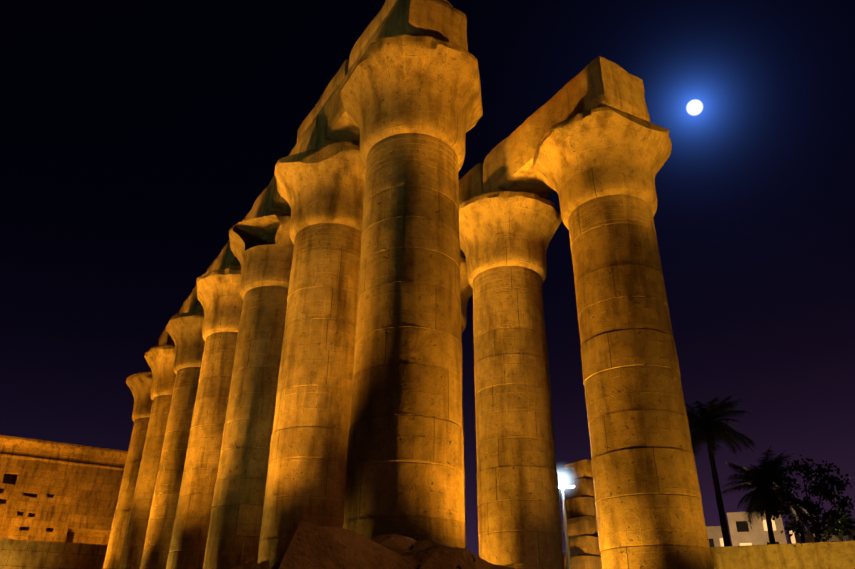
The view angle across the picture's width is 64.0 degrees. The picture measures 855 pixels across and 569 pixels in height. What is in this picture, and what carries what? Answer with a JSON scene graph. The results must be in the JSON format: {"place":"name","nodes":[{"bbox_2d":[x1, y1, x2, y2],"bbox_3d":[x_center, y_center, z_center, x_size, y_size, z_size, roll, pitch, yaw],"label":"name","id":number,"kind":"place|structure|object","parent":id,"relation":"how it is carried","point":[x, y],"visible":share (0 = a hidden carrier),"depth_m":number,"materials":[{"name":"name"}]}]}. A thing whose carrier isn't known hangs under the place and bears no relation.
{"place":"outdoors","nodes":[
{"label":"outdoors","id":0,"kind":"place"},
{"bbox_2d":[0,538,107,568],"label":"court wall","id":1,"kind":"structure","parent":0,"point":[21,554],"depth_m":49.78,"materials":[{"name":"stone"}]},
{"bbox_2d":[103,372,152,568],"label":"column","id":2,"kind":"structure","parent":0,"point":[139,384],"depth_m":46.37,"materials":[{"name":"stone"}]},
{"bbox_2d":[119,345,175,568],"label":"column","id":3,"kind":"structure","parent":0,"point":[160,359],"depth_m":41.65,"materials":[{"name":"stone"}]},
{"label":"abacus","id":4,"kind":"object","parent":3,"relation":"on","visible":0},
{"bbox_2d":[147,328,170,370],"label":"architrave","id":5,"kind":"object","parent":4,"relation":"on","point":[164,337],"visible":0.15,"depth_m":48.35,"materials":[{"name":"stone"}]},
{"bbox_2d":[139,311,204,568],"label":"column","id":6,"kind":"structure","parent":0,"point":[184,330],"depth_m":36.96,"materials":[{"name":"stone"}]},
{"bbox_2d":[194,305,203,311],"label":"abacus","id":7,"kind":"object","parent":6,"relation":"on","point":[198,308],"visible":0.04,"depth_m":40.12,"materials":[{"name":"stone"}]},
{"bbox_2d":[171,286,196,339],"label":"architrave","id":8,"kind":"object","parent":7,"relation":"on","point":[189,304],"visible":0.1,"depth_m":42.91,"materials":[{"name":"stone"}]},
{"bbox_2d":[166,269,242,568],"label":"column","id":9,"kind":"structure","parent":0,"point":[219,298],"depth_m":32.25,"materials":[{"name":"stone"}]},
{"bbox_2d":[225,265,240,269],"bbox_3d":[-9.909,0.006,36.992,2.606,0.906,2.639,16,-31,-28],"label":"abacus","id":10,"kind":"object","parent":9,"relation":"on","point":[234,267],"visible":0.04,"depth_m":35.71,"materials":[{"name":"stone"}]},
{"bbox_2d":[195,240,228,307],"bbox_3d":[-11.495,-0.204,39.956,2.454,2.251,5.979,16,-31,-28],"label":"architrave","id":11,"kind":"object","parent":10,"relation":"on","point":[219,262],"visible":0.12,"depth_m":38.11,"materials":[{"name":"stone"}]},
{"bbox_2d":[226,185,268,266],"bbox_3d":[-8.335,-2.499,35.439,2.469,2.262,6.019,16,-31,-28],"label":"architrave","id":12,"kind":"object","parent":10,"relation":"on","point":[258,209],"visible":0.12,"depth_m":33.98,"materials":[{"name":"stone"}]},
{"bbox_2d":[203,214,293,568],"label":"column","id":13,"kind":"structure","parent":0,"point":[234,532],"depth_m":27.50,"materials":[{"name":"stone"}]},
{"bbox_2d":[257,210,290,245],"bbox_3d":[-6.776,-2.306,32.472,2.626,0.901,2.622,16,-31,-28],"label":"abacus","id":14,"kind":"object","parent":13,"relation":"on","point":[270,234],"visible":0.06,"depth_m":31.43,"materials":[{"name":"stone"}]},
{"bbox_2d":[264,116,318,215],"bbox_3d":[-5.181,-4.816,30.911,2.460,2.270,6.008,16,-31,-28],"label":"architrave","id":15,"kind":"object","parent":14,"relation":"on","point":[276,200],"visible":0.1,"depth_m":30.70,"materials":[{"name":"stone"}]},
{"bbox_2d":[257,141,365,568],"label":"column","id":16,"kind":"structure","parent":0,"point":[320,190],"depth_m":23.06,"materials":[{"name":"stone"}]},
{"bbox_2d":[317,140,337,147],"bbox_3d":[-3.603,-4.609,27.944,2.640,0.906,2.614,16,-31,-28],"label":"abacus","id":17,"kind":"object","parent":16,"relation":"on","point":[325,142],"visible":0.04,"depth_m":26.62,"materials":[{"name":"stone"}]},
{"bbox_2d":[340,34,482,547],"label":"column","id":18,"kind":"structure","parent":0,"point":[413,107],"depth_m":18.40,"materials":[{"name":"stone"}]},
{"bbox_2d":[0,0,854,556],"label":"sky","id":19,"kind":"structure","parent":0,"point":[135,135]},
{"bbox_2d":[460,256,472,547],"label":"column","id":20,"kind":"structure","parent":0,"point":[466,290],"depth_m":33.33,"materials":[{"name":"stone"}]},
{"bbox_2d":[459,191,564,568],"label":"column","id":21,"kind":"structure","parent":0,"point":[505,237],"depth_m":25.90,"materials":[{"name":"stone"}]},
{"bbox_2d":[491,186,510,191],"bbox_3d":[3.423,-3.105,30.702,2.620,0.890,2.631,16,-31,-28],"label":"abacus","id":22,"kind":"object","parent":21,"relation":"on","point":[497,189],"visible":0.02,"depth_m":29.41,"materials":[{"name":"stone"}]},
{"bbox_2d":[564,555,599,568],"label":"stone block","id":23,"kind":"structure","parent":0,"point":[584,562],"depth_m":29.25,"materials":[{"name":"stone"}]},
{"bbox_2d":[568,536,600,556],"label":"stone block","id":24,"kind":"structure","parent":23,"relation":"on","point":[583,545],"depth_m":29.74,"materials":[{"name":"stone"}]},
{"bbox_2d":[563,515,595,537],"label":"stone block","id":25,"kind":"structure","parent":24,"relation":"on","point":[583,525],"depth_m":30.10,"materials":[{"name":"stone"}]},
{"bbox_2d":[596,556,601,568],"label":"stone block","id":26,"kind":"structure","parent":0,"point":[600,563],"depth_m":29.49,"materials":[{"name":"stone"}]},
{"bbox_2d":[533,106,713,568],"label":"column","id":27,"kind":"structure","parent":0,"point":[597,169],"depth_m":21.17,"materials":[{"name":"stone"}]},
{"bbox_3d":[6.587,-5.412,26.185,2.649,0.907,2.651,16,-31,-28],"label":"abacus","id":28,"kind":"object","parent":27,"relation":"on","visible":0},
{"bbox_2d":[483,56,649,198],"bbox_3d":[5.438,-5.931,28.543,2.476,2.262,7.575,16,-31,-28],"label":"architrave","id":29,"kind":"object","parent":28,"relation":"on","point":[599,81],"visible":0.54,"depth_m":27.15,"materials":[{"name":"stone"}]},
{"bbox_2d":[805,530,838,542],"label":"building","id":30,"kind":"structure","parent":0,"point":[809,538],"depth_m":124.98,"materials":[{"name":"paint"}]},
{"bbox_2d":[847,526,854,540],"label":"building","id":31,"kind":"structure","parent":0,"point":[852,538],"depth_m":138.70,"materials":[{"name":"paint"}]},
{"bbox_3d":[-0.453,-6.916,23.425,2.624,0.913,2.641,16,-31,-28],"label":"abacus","id":32,"kind":"object","parent":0,"visible":0},
{"bbox_2d":[315,0,467,147],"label":"architrave","id":33,"kind":"object","parent":32,"relation":"on","point":[438,20],"visible":0.25,"depth_m":23.37,"materials":[{"name":"stone"}]},
{"bbox_2d":[297,59,348,141],"bbox_3d":[-3.647,-7.330,29.477,2.343,1.057,5.226,16,-31,-28],"label":"course","id":34,"kind":"object","parent":33,"relation":"on","point":[335,82],"visible":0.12,"depth_m":28.43,"materials":[{"name":"stone"}]},
{"bbox_2d":[348,0,452,70],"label":"course","id":35,"kind":"object","parent":33,"relation":"on","point":[368,32],"visible":0.19,"depth_m":25.42,"materials":[{"name":"stone"}]},
{"bbox_3d":[0.250,-0.814,35.230,2.632,0.916,2.652,16,-31,-28],"label":"abacus","id":36,"kind":"object","parent":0,"visible":0},
{"bbox_2d":[459,162,483,256],"bbox_3d":[1.850,-3.320,33.669,2.460,2.276,6.005,16,-31,-28],"label":"architrave","id":37,"kind":"object","parent":36,"relation":"on","point":[470,183],"visible":0.02,"depth_m":31.53,"materials":[{"name":"stone"}]},
{"bbox_3d":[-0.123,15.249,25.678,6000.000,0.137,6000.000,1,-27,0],"label":"ground","id":38,"kind":"structure","parent":0,"visible":0},
{"bbox_2d":[0,435,127,544],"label":"pylon","id":39,"kind":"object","parent":38,"relation":"on","point":[51,491],"visible":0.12,"depth_m":89.88,"materials":[{"name":"stone"}]},
{"bbox_2d":[228,561,269,568],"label":"rock","id":40,"kind":"object","parent":38,"relation":"on","point":[255,565],"visible":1,"depth_m":5.10,"materials":[{"name":"brown stone"}]},
{"bbox_2d":[271,520,515,568],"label":"rock","id":41,"kind":"object","parent":38,"relation":"on","point":[312,546],"visible":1,"depth_m":4.39,"materials":[{"name":"brown stone"}]},
{"bbox_2d":[557,468,574,568],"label":"floodlight pole","id":42,"kind":"object","parent":38,"relation":"on","point":[567,474],"depth_m":26.50,"materials":[{"name":"white metal"}]},
{"bbox_2d":[559,477,565,483],"bbox_3d":[5.166,7.516,26.259,1.600,1.600,0.001,-4,-16,9],"label":"lamp","id":43,"kind":"object","parent":42,"relation":"attached to","point":[562,480],"visible":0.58,"depth_m":26.26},
{"bbox_2d":[563,541,854,568],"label":"wall","id":44,"kind":"structure","parent":38,"relation":"on","point":[829,555],"depth_m":38.16,"materials":[{"name":"brown stone"}]},
{"bbox_2d":[706,526,723,546],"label":"building","id":45,"kind":"structure","parent":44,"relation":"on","point":[715,536],"depth_m":123.03,"materials":[{"name":"paint"}]},
{"bbox_2d":[685,394,757,545],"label":"palm tree","id":46,"kind":"object","parent":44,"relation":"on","point":[706,424],"visible":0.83,"depth_m":71.38,"materials":[{"name":"green plant"}]},
{"bbox_2d":[727,511,786,545],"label":"building","id":47,"kind":"structure","parent":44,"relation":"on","point":[742,533],"depth_m":116.68,"materials":[{"name":"paint"}]},
{"bbox_2d":[722,446,808,543],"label":"palm tree","id":48,"kind":"object","parent":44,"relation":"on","point":[762,499],"visible":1,"depth_m":79.63,"materials":[{"name":"green plant"}]},
{"bbox_2d":[784,520,806,543],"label":"building","id":49,"kind":"structure","parent":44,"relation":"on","point":[795,538],"depth_m":151.78,"materials":[{"name":"paint"}]},
{"bbox_2d":[770,455,853,541],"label":"tree","id":50,"kind":"object","parent":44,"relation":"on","point":[821,489],"visible":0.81,"depth_m":80.74,"materials":[{"name":"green plant"}]},
{"bbox_2d":[820,507,854,540],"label":"bush","id":51,"kind":"object","parent":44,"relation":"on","point":[847,522],"visible":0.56,"depth_m":106.66,"materials":[{"name":"plant"}]},
{"bbox_3d":[7.561,11.797,30.608,0.664,0.819,1.513,17,-31,-28],"label":"ruin wall block","id":52,"kind":"object","parent":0,"visible":0},
{"bbox_2d":[591,517,597,536],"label":"stone block","id":53,"kind":"structure","parent":52,"relation":"on","point":[595,534],"depth_m":30.31,"materials":[{"name":"stone"}]},
{"bbox_2d":[565,497,596,517],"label":"stone block","id":54,"kind":"structure","parent":53,"relation":"on","point":[578,506],"depth_m":30.59,"materials":[{"name":"stone"}]},
{"bbox_2d":[565,478,594,499],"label":"stone block","id":55,"kind":"structure","parent":54,"relation":"on","point":[583,487],"depth_m":31.01,"materials":[{"name":"stone"}]},
{"bbox_2d":[564,459,592,479],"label":"stone block","id":56,"kind":"structure","parent":55,"relation":"on","point":[582,468],"depth_m":31.40,"materials":[{"name":"stone"}]}
]}

